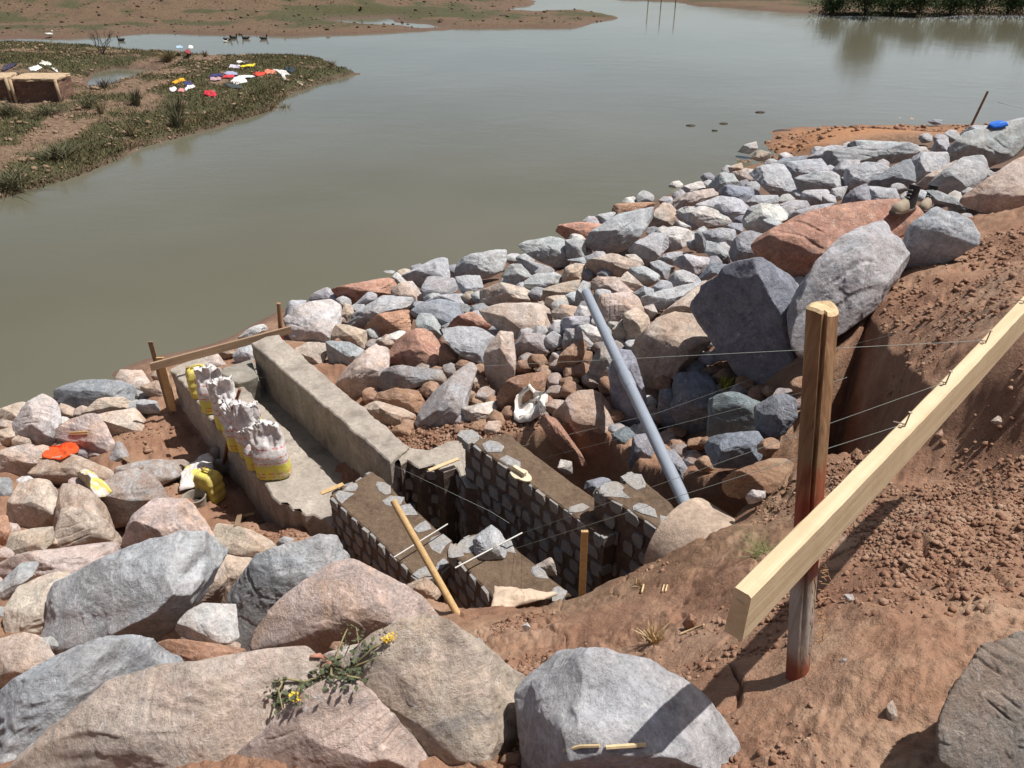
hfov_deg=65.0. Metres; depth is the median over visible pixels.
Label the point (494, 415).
rubble stone
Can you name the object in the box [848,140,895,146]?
rock
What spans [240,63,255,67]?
laundry
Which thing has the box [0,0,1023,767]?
ground
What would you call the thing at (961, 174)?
boulder
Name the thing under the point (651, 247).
boulder
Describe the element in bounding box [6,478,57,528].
boulder
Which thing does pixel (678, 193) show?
rubble stone
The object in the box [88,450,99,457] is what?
rubble stone
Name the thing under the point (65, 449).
orange cloth
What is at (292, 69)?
laundry
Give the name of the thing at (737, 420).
boulder
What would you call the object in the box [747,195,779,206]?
rock
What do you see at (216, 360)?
rock
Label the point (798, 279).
rubble stone
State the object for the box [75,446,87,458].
rubble stone
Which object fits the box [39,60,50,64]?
laundry
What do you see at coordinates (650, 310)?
rock
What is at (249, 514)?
wood scrap
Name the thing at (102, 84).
reed clump
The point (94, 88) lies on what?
bank clods
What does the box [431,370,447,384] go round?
rubble stone
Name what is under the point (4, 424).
rubble stone
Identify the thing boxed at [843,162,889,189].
boulder
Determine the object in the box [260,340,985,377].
string line
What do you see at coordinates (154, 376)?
rock
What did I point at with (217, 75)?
laundry
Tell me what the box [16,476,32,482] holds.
rubble stone
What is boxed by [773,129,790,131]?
mud lump
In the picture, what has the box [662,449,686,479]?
boulder
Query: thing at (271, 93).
shore weeds
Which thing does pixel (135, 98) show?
reed clump
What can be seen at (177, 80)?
laundry
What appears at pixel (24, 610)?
boulder
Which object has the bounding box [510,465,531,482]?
plastering float
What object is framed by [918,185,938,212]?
boot
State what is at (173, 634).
boulder
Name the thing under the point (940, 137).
rubble stone
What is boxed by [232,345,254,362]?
rock
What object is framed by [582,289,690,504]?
plastic pipe
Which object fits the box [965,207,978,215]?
rubble stone
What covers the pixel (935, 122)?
rock
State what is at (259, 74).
laundry
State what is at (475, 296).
rubble stone
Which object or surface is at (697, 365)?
rubble stone
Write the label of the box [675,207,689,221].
boulder
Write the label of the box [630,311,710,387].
boulder
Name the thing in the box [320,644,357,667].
boulder
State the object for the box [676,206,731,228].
boulder
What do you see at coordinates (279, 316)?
stake
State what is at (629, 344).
rubble stone
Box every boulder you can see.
[0,402,25,420]
[0,443,42,476]
[0,477,12,495]
[0,515,10,545]
[0,541,122,580]
[0,561,38,600]
[0,632,54,688]
[0,634,183,755]
[2,571,70,634]
[5,526,54,554]
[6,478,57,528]
[8,646,320,767]
[12,394,61,446]
[27,454,113,485]
[40,530,228,654]
[53,379,136,416]
[53,483,114,531]
[54,413,114,452]
[54,506,121,548]
[80,397,130,415]
[97,408,145,436]
[100,467,168,528]
[114,369,149,397]
[114,459,189,485]
[121,498,214,547]
[155,629,187,642]
[158,639,245,661]
[175,603,239,644]
[197,562,226,604]
[212,523,275,557]
[221,554,252,603]
[227,534,349,651]
[236,679,428,767]
[250,558,439,654]
[283,299,341,342]
[294,342,326,363]
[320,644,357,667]
[323,613,525,766]
[325,340,364,365]
[331,277,396,304]
[331,324,366,349]
[335,344,389,397]
[348,295,413,329]
[364,310,413,336]
[364,401,416,425]
[373,388,426,413]
[377,365,442,391]
[389,328,440,366]
[391,281,423,301]
[401,257,449,288]
[407,577,441,600]
[410,299,463,324]
[414,362,477,427]
[415,313,442,339]
[421,276,458,296]
[441,326,497,363]
[446,312,491,329]
[453,249,506,278]
[461,401,497,421]
[473,525,506,559]
[479,282,544,305]
[479,302,551,338]
[483,331,515,394]
[496,372,547,411]
[514,647,740,767]
[515,332,548,356]
[518,236,569,267]
[523,272,561,289]
[539,414,586,467]
[541,280,580,300]
[552,389,614,436]
[556,222,600,238]
[557,338,586,368]
[562,328,593,351]
[584,207,653,253]
[585,253,641,276]
[589,345,611,379]
[591,276,633,292]
[596,292,643,323]
[608,349,646,426]
[623,307,649,341]
[628,232,668,266]
[629,433,653,469]
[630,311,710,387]
[640,281,702,310]
[643,498,734,565]
[648,202,677,227]
[657,226,693,252]
[657,388,675,429]
[659,280,706,316]
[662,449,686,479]
[670,370,718,433]
[672,188,719,210]
[673,254,709,274]
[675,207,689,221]
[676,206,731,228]
[690,257,798,385]
[695,196,748,208]
[702,228,735,245]
[704,431,762,468]
[706,391,759,436]
[714,199,746,222]
[722,458,793,498]
[728,230,762,261]
[742,203,787,232]
[742,204,788,220]
[749,163,795,196]
[751,198,923,277]
[754,393,797,438]
[785,159,828,179]
[787,220,909,357]
[794,170,849,196]
[821,142,919,166]
[841,183,870,203]
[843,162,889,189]
[868,159,916,187]
[903,207,980,269]
[912,152,949,183]
[927,155,989,194]
[936,631,1023,767]
[947,117,1023,167]
[959,156,1023,213]
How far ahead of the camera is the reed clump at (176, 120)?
22.34 m
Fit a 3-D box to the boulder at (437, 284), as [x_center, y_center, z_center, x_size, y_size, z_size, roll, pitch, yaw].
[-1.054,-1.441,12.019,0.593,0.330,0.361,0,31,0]
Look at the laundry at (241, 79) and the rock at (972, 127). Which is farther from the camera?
the laundry at (241, 79)
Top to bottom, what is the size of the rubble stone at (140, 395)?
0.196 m
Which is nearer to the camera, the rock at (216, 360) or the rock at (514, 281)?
the rock at (216, 360)
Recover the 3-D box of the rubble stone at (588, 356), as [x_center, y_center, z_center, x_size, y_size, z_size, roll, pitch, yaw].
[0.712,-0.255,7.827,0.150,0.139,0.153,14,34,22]
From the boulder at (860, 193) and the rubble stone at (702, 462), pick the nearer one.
the rubble stone at (702, 462)
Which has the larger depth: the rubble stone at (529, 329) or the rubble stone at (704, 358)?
the rubble stone at (529, 329)
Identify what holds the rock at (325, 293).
on the ground at (910, 664)
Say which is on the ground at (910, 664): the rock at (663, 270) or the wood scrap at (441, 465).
the rock at (663, 270)
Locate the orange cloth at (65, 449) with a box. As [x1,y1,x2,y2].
[42,442,78,460]
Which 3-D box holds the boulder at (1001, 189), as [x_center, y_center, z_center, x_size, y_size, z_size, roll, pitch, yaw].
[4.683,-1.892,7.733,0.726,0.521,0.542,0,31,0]
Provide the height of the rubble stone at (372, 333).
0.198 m
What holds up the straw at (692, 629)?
on the ground at (910, 664)
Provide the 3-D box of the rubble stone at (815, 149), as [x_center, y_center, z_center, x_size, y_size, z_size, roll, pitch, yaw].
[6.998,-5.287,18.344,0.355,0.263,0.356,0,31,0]
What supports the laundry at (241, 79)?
on the ground at (910, 664)
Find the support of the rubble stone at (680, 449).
on the ground at (910, 664)
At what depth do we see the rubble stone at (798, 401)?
5.74 m
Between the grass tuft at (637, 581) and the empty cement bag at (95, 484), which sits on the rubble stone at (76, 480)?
the empty cement bag at (95, 484)
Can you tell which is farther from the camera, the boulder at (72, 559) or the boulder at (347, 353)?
the boulder at (347, 353)
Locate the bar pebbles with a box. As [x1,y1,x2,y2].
[737,123,988,162]
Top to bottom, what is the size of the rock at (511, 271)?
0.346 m
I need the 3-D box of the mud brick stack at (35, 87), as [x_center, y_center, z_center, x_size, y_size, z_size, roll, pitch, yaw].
[-14.148,-8.896,24.283,1.452,0.793,1.025,0,31,0]
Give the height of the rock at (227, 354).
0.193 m
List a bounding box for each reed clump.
[0,100,28,116]
[0,161,64,190]
[7,138,86,160]
[18,99,76,115]
[67,94,117,109]
[89,78,114,88]
[91,98,107,114]
[120,119,139,136]
[124,86,147,105]
[154,50,180,61]
[158,107,193,127]
[160,93,192,116]
[270,101,293,107]
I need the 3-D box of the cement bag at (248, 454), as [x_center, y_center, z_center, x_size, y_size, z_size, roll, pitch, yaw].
[-2.389,0.589,7.521,0.302,0.444,0.176,-9,32,-15]
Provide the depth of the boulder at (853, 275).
6.06 m
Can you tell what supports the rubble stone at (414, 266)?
on the ground at (910, 664)
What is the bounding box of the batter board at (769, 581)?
[724,296,1023,640]
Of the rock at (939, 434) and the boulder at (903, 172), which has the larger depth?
the boulder at (903, 172)
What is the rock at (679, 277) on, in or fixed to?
on the ground at (910, 664)
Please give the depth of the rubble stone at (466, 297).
11.37 m
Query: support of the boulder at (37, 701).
on the ground at (910, 664)
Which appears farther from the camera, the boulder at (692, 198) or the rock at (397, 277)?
the boulder at (692, 198)
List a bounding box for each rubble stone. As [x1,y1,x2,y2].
[0,419,12,429]
[0,547,14,561]
[0,607,4,617]
[0,753,16,763]
[9,522,20,532]
[11,435,32,446]
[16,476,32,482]
[36,445,48,452]
[43,636,58,651]
[47,538,57,548]
[59,403,74,418]
[62,416,68,423]
[68,477,88,488]
[73,405,86,416]
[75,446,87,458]
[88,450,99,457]
[128,399,142,413]
[135,389,147,399]
[227,642,240,647]
[277,536,293,545]
[320,662,333,678]
[329,641,346,650]
[335,296,351,308]
[341,317,347,323]
[351,304,364,311]
[362,387,378,404]
[365,339,379,348]
[366,328,380,340]
[379,334,394,349]
[397,268,410,274]
[401,419,415,427]
[410,263,421,269]
[411,301,422,308]
[416,363,431,367]
[419,381,439,398]
[423,293,440,301]
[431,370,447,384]
[438,335,446,344]
[442,362,456,377]
[449,264,455,276]
[454,423,466,434]
[455,360,472,369]
[455,415,465,423]
[458,355,475,364]
[460,291,474,303]
[460,304,470,312]
[468,393,484,405]
[469,303,488,311]
[471,291,479,303]
[471,420,485,431]
[476,363,485,377]
[476,375,488,392]
[476,386,494,401]
[477,760,497,767]
[483,420,501,434]
[485,395,498,409]
[486,409,505,422]
[500,752,520,766]
[501,406,514,420]
[507,253,519,263]
[516,253,534,261]
[516,359,532,372]
[517,327,532,337]
[517,352,531,361]
[527,354,546,367]
[528,287,543,300]
[532,326,548,334]
[534,267,549,273]
[535,396,552,404]
[535,411,551,420]
[536,365,553,373]
[544,331,561,349]
[545,399,563,413]
[546,372,562,387]
[546,385,561,397]
[549,322,563,336]
[549,351,561,363]
[549,359,563,372]
[551,299,567,309]
[559,376,579,386]
[559,380,582,397]
[563,365,579,378]
[565,292,577,305]
[568,233,584,240]
[575,362,589,377]
[581,373,598,388]
[582,216,598,222]
[582,269,596,281]
[583,254,594,261]
[583,351,592,364]
[585,248,592,255]
[591,341,604,352]
[592,251,605,256]
[593,289,610,300]
[596,268,614,276]
[598,376,609,393]
[607,321,617,328]
[608,423,624,432]
[610,409,625,421]
[614,340,624,348]
[622,196,635,202]
[624,340,634,349]
[629,424,642,433]
[635,190,653,201]
[637,423,656,433]
[646,226,656,234]
[646,395,657,406]
[647,406,656,420]
[653,410,661,424]
[654,375,670,389]
[658,196,673,204]
[659,430,675,443]
[666,426,687,438]
[666,439,686,445]
[669,180,682,187]
[669,444,690,457]
[672,189,684,198]
[683,453,701,465]
[684,450,702,457]
[685,221,698,230]
[685,360,706,371]
[686,240,696,250]
[687,437,704,449]
[694,455,715,471]
[698,351,716,364]
[699,436,708,447]
[700,172,714,181]
[701,365,720,375]
[703,180,711,188]
[709,256,722,263]
[711,348,725,361]
[711,373,732,383]
[716,383,730,393]
[717,367,736,377]
[718,242,729,251]
[722,165,735,172]
[728,384,748,395]
[734,215,743,222]
[735,375,754,389]
[737,179,748,185]
[745,181,759,190]
[748,385,766,401]
[757,437,779,455]
[762,385,778,396]
[764,159,776,164]
[773,388,791,394]
[778,152,792,159]
[779,194,794,203]
[781,205,794,214]
[789,376,801,394]
[791,189,801,199]
[794,276,804,284]
[796,399,800,409]
[811,146,821,154]
[822,194,836,203]
[877,159,889,166]
[890,183,906,193]
[900,191,907,198]
[916,146,928,154]
[917,190,926,201]
[918,133,931,142]
[933,134,948,141]
[944,130,959,142]
[948,190,961,199]
[961,187,972,195]
[961,213,972,216]
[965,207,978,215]
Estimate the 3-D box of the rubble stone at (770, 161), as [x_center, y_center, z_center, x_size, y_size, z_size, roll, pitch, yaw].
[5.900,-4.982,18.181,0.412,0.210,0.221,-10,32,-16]
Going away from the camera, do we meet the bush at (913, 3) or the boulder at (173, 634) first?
the boulder at (173, 634)
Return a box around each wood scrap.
[122,456,143,468]
[234,512,242,526]
[242,512,254,516]
[320,483,343,494]
[428,457,458,471]
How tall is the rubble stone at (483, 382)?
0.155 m
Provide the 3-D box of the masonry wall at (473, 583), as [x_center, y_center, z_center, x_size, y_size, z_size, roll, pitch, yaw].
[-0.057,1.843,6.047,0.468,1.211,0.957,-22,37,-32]
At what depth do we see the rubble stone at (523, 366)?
8.11 m
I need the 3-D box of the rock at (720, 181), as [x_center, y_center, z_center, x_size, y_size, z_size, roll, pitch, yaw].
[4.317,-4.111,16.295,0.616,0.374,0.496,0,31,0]
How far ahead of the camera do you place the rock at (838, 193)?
12.09 m
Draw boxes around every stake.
[148,341,172,414]
[156,357,177,410]
[277,302,283,339]
[578,530,587,596]
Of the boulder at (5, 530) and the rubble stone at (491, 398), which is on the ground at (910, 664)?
the boulder at (5, 530)
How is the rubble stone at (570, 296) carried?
on the rock at (549, 300)
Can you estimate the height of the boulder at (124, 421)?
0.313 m
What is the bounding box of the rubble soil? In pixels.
[383,351,594,449]
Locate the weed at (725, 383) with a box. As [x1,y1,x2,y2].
[716,374,733,389]
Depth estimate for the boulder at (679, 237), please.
10.86 m
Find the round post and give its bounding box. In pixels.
[785,300,838,680]
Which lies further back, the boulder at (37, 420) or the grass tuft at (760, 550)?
the boulder at (37, 420)
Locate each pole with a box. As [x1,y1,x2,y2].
[390,499,459,615]
[970,91,988,125]
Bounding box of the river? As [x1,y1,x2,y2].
[0,0,1023,407]
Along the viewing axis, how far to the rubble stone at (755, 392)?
6.47 m
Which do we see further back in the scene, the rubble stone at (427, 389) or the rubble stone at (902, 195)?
the rubble stone at (902, 195)
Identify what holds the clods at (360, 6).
on the ground at (910, 664)
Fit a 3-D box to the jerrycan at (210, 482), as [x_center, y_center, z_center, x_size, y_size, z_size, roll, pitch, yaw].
[-2.979,0.989,7.909,0.239,0.378,0.200,14,34,22]
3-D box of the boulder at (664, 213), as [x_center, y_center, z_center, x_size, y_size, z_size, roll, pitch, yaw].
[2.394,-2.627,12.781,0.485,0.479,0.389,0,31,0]
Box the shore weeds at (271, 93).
[0,84,286,198]
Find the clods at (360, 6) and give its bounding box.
[0,0,616,34]
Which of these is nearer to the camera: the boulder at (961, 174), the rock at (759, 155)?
the boulder at (961, 174)
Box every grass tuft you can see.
[633,573,647,586]
[634,618,667,644]
[720,517,785,561]
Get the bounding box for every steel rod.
[394,523,447,557]
[455,532,522,568]
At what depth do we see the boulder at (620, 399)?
7.10 m
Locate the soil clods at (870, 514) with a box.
[490,403,1023,767]
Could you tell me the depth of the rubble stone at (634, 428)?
7.01 m
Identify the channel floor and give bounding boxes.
[222,359,341,483]
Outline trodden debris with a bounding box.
[122,414,449,618]
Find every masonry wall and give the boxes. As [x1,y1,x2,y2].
[330,472,452,603]
[395,441,480,543]
[447,534,571,608]
[457,430,618,598]
[593,472,674,579]
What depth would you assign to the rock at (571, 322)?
8.16 m
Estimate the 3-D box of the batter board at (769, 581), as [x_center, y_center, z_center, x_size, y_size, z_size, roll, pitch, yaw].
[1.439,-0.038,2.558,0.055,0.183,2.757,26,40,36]
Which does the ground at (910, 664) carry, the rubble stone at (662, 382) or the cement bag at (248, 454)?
the rubble stone at (662, 382)
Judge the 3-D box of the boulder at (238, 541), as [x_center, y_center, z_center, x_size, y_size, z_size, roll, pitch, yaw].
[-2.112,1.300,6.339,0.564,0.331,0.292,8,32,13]
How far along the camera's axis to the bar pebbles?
20.92 m
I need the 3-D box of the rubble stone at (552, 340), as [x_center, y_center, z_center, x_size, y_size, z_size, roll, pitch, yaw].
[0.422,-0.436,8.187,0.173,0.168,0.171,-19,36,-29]
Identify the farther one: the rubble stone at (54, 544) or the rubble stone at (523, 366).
the rubble stone at (523, 366)
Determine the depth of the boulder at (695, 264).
9.35 m
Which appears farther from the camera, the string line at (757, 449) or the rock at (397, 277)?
the rock at (397, 277)
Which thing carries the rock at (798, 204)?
on the ground at (910, 664)
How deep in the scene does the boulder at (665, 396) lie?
6.99 m
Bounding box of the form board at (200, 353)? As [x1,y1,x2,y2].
[149,326,291,370]
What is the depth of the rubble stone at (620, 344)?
7.75 m
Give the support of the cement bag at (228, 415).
on the concrete wall at (296, 498)
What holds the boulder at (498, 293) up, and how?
on the ground at (910, 664)
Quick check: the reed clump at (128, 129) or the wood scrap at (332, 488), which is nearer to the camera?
the wood scrap at (332, 488)
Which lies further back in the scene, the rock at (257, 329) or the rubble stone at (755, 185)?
the rubble stone at (755, 185)
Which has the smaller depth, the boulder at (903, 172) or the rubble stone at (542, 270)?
the rubble stone at (542, 270)
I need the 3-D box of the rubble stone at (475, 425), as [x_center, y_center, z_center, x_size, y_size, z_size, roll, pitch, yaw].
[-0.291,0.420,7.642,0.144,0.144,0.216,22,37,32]
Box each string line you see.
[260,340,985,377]
[394,465,506,521]
[518,424,902,547]
[524,303,1014,445]
[524,385,936,532]
[544,377,846,457]
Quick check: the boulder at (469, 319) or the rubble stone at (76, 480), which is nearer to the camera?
the rubble stone at (76, 480)
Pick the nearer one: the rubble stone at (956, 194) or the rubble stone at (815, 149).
the rubble stone at (956, 194)
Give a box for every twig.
[69,431,88,433]
[69,433,87,434]
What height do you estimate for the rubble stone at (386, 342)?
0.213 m
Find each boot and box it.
[889,184,920,215]
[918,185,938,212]
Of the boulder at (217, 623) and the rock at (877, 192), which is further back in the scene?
the rock at (877, 192)
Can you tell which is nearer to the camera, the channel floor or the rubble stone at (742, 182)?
the channel floor
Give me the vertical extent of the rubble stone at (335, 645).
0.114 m
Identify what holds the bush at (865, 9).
on the ground at (910, 664)
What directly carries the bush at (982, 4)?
on the ground at (910, 664)
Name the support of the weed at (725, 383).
on the rubble stone at (720, 390)
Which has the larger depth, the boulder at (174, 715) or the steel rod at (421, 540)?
the steel rod at (421, 540)
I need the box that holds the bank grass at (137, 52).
[0,40,352,194]
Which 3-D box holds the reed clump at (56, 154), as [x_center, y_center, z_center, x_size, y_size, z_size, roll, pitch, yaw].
[-11.338,-5.695,19.539,2.510,0.480,1.521,12,33,19]
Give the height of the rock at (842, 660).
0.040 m
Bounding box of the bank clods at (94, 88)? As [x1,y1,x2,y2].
[0,40,334,196]
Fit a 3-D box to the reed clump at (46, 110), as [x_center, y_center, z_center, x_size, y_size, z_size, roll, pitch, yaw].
[-13.051,-7.781,22.724,2.302,0.298,2.010,0,31,0]
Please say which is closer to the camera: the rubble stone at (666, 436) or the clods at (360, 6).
the rubble stone at (666, 436)
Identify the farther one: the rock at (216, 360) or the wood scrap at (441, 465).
the rock at (216, 360)
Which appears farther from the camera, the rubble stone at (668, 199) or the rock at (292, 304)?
the rubble stone at (668, 199)
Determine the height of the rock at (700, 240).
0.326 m
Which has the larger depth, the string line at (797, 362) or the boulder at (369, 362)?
the boulder at (369, 362)
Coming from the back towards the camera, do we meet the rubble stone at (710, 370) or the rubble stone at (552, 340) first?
the rubble stone at (552, 340)
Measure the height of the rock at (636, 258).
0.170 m
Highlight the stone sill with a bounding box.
[221,363,261,402]
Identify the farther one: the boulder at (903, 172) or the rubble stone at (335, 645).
the boulder at (903, 172)
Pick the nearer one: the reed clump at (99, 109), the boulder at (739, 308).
the boulder at (739, 308)
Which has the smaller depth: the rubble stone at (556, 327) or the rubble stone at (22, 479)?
the rubble stone at (22, 479)
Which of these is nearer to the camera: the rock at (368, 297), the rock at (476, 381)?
the rock at (476, 381)
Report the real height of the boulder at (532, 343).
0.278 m
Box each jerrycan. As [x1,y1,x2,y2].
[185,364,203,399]
[193,465,225,504]
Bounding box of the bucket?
[182,489,206,507]
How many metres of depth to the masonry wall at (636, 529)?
5.75 m
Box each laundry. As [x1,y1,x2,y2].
[1,63,17,70]
[28,65,41,70]
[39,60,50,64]
[172,78,184,83]
[184,81,192,86]
[203,90,216,96]
[208,73,222,76]
[210,77,220,80]
[222,74,234,77]
[224,71,237,74]
[225,83,241,88]
[230,75,254,83]
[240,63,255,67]
[253,72,264,75]
[265,69,275,74]
[273,69,289,78]
[284,66,295,72]
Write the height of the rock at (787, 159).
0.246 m
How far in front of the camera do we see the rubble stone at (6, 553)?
6.30 m
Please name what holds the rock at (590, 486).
on the masonry wall at (547, 494)
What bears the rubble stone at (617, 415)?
on the ground at (910, 664)
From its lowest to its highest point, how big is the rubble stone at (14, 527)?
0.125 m
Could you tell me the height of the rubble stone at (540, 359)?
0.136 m
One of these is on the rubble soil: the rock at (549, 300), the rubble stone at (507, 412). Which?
the rubble stone at (507, 412)
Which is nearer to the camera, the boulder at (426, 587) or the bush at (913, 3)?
the boulder at (426, 587)
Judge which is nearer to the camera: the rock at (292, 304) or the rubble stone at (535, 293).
the rubble stone at (535, 293)
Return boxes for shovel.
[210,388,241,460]
[214,405,232,474]
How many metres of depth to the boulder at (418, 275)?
12.72 m
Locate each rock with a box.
[0,426,14,445]
[109,441,128,461]
[136,399,159,413]
[140,380,162,396]
[151,371,169,380]
[202,354,225,366]
[218,349,234,358]
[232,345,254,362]
[238,324,267,338]
[284,300,305,316]
[308,287,336,300]
[342,303,353,324]
[355,292,376,304]
[376,330,405,342]
[390,424,411,436]
[392,272,405,283]
[425,293,464,303]
[439,343,458,366]
[455,275,483,292]
[472,376,478,391]
[488,326,499,331]
[491,586,557,606]
[501,264,530,280]
[503,264,522,284]
[517,259,554,274]
[522,622,530,631]
[536,557,556,576]
[544,295,570,310]
[551,304,576,319]
[557,459,572,474]
[561,263,584,282]
[561,316,591,330]
[565,237,585,260]
[568,257,585,263]
[574,305,590,315]
[575,280,590,304]
[576,324,602,342]
[584,477,610,493]
[595,212,615,223]
[611,202,654,214]
[611,319,625,340]
[611,426,634,443]
[619,271,642,290]
[625,254,643,265]
[628,266,659,286]
[633,286,653,297]
[644,304,657,319]
[650,260,674,279]
[652,280,672,291]
[657,251,682,264]
[668,270,696,286]
[676,220,690,230]
[679,181,705,192]
[682,613,696,629]
[694,226,706,252]
[699,262,725,280]
[704,241,730,263]
[708,172,738,190]
[717,185,754,202]
[727,222,743,232]
[728,163,742,171]
[734,168,753,181]
[738,142,757,153]
[746,490,765,503]
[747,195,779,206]
[750,150,770,160]
[763,217,781,231]
[774,155,807,164]
[780,200,809,210]
[784,203,834,222]
[800,189,830,204]
[807,145,846,158]
[831,160,859,176]
[831,186,847,200]
[838,658,847,662]
[843,594,854,602]
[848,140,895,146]
[868,186,899,199]
[886,700,897,720]
[916,160,956,188]
[926,190,976,215]
[928,119,941,124]
[930,140,949,151]
[935,429,942,437]
[959,125,987,135]
[990,416,1001,424]
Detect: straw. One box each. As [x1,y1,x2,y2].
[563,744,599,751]
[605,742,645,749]
[681,624,703,634]
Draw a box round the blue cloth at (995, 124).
[988,120,1007,128]
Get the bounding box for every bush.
[806,0,864,14]
[844,0,896,16]
[857,0,919,15]
[885,0,954,16]
[917,0,988,17]
[952,0,1021,16]
[984,0,1023,15]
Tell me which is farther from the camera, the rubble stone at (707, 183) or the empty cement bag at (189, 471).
the rubble stone at (707, 183)
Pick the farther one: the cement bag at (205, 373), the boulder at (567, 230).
the boulder at (567, 230)
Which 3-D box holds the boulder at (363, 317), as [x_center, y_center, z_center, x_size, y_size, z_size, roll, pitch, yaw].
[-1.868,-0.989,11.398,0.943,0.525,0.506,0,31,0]
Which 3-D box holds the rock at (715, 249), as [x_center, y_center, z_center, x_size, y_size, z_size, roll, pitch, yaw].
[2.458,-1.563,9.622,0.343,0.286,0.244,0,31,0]
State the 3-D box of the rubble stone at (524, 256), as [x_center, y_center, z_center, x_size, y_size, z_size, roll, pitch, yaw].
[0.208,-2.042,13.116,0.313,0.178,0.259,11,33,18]
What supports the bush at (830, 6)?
on the ground at (910, 664)
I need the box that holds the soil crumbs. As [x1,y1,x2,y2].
[879,226,1023,469]
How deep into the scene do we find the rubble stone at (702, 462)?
6.02 m
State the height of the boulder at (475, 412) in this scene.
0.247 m
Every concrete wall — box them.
[170,358,339,537]
[251,335,408,494]
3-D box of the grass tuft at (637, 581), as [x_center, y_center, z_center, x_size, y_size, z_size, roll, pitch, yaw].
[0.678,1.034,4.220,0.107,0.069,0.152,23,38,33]
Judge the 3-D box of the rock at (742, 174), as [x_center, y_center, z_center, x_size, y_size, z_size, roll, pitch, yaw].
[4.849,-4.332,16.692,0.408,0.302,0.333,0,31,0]
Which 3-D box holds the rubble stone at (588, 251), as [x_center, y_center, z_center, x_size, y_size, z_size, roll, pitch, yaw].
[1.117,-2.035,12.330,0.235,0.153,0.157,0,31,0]
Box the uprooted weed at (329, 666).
[265,624,396,714]
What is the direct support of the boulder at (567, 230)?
on the ground at (910, 664)
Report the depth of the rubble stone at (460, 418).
7.77 m
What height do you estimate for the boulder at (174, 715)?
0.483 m
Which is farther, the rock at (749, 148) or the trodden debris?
the rock at (749, 148)
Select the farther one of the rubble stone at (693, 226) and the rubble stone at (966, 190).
the rubble stone at (693, 226)
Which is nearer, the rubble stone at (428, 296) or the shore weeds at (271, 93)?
the rubble stone at (428, 296)
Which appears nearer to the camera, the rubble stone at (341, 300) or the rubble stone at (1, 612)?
the rubble stone at (1, 612)
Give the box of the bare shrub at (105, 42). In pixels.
[88,26,114,53]
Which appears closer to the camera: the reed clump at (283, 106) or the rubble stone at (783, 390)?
the rubble stone at (783, 390)
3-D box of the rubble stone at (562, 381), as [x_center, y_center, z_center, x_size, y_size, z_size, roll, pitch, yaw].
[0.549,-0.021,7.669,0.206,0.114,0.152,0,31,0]
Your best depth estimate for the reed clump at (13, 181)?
17.92 m
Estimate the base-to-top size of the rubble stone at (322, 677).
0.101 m
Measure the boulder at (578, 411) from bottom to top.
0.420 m
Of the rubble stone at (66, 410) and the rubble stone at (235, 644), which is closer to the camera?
the rubble stone at (235, 644)
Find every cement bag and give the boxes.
[77,469,111,497]
[179,453,213,490]
[193,363,221,414]
[205,374,235,430]
[218,398,232,436]
[219,403,238,452]
[232,399,259,458]
[237,430,254,470]
[243,419,291,480]
[249,401,261,420]
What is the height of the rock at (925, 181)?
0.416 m
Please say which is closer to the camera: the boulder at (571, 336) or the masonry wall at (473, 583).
the masonry wall at (473, 583)
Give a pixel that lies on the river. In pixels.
(402, 150)
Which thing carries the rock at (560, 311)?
on the ground at (910, 664)
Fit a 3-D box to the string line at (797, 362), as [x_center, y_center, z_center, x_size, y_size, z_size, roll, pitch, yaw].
[0.742,0.146,5.207,2.935,3.154,2.940,7,32,11]
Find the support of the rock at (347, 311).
on the ground at (910, 664)
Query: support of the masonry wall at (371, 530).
on the ground at (910, 664)
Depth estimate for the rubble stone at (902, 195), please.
10.56 m
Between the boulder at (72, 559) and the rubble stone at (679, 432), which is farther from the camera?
the rubble stone at (679, 432)
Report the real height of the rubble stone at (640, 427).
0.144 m
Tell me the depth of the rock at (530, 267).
11.71 m
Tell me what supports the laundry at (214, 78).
on the ground at (910, 664)
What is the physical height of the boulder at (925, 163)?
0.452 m
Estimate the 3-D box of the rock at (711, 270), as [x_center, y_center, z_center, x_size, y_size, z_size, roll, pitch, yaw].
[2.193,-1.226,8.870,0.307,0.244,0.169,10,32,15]
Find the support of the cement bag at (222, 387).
on the concrete wall at (296, 498)
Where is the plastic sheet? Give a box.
[513,384,547,422]
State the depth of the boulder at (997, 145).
13.89 m
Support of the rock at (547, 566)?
on the masonry wall at (473, 583)
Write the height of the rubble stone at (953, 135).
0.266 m
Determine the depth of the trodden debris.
8.08 m
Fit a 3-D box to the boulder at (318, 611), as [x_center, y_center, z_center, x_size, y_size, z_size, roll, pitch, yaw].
[-0.917,1.260,4.481,1.036,0.580,0.432,0,31,0]
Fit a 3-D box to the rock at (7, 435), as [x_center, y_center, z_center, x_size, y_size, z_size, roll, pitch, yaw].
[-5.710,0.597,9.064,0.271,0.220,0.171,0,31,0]
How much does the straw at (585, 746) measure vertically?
0.051 m
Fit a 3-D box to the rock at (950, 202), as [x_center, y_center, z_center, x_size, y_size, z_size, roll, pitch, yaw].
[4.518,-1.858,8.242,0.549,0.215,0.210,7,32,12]
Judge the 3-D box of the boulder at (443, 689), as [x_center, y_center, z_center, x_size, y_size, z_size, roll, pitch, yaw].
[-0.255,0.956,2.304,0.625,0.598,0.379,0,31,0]
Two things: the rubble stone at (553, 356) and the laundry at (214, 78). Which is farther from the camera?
the laundry at (214, 78)
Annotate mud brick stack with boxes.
[0,72,17,100]
[8,73,75,102]
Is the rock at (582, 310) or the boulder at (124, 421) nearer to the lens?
the rock at (582, 310)

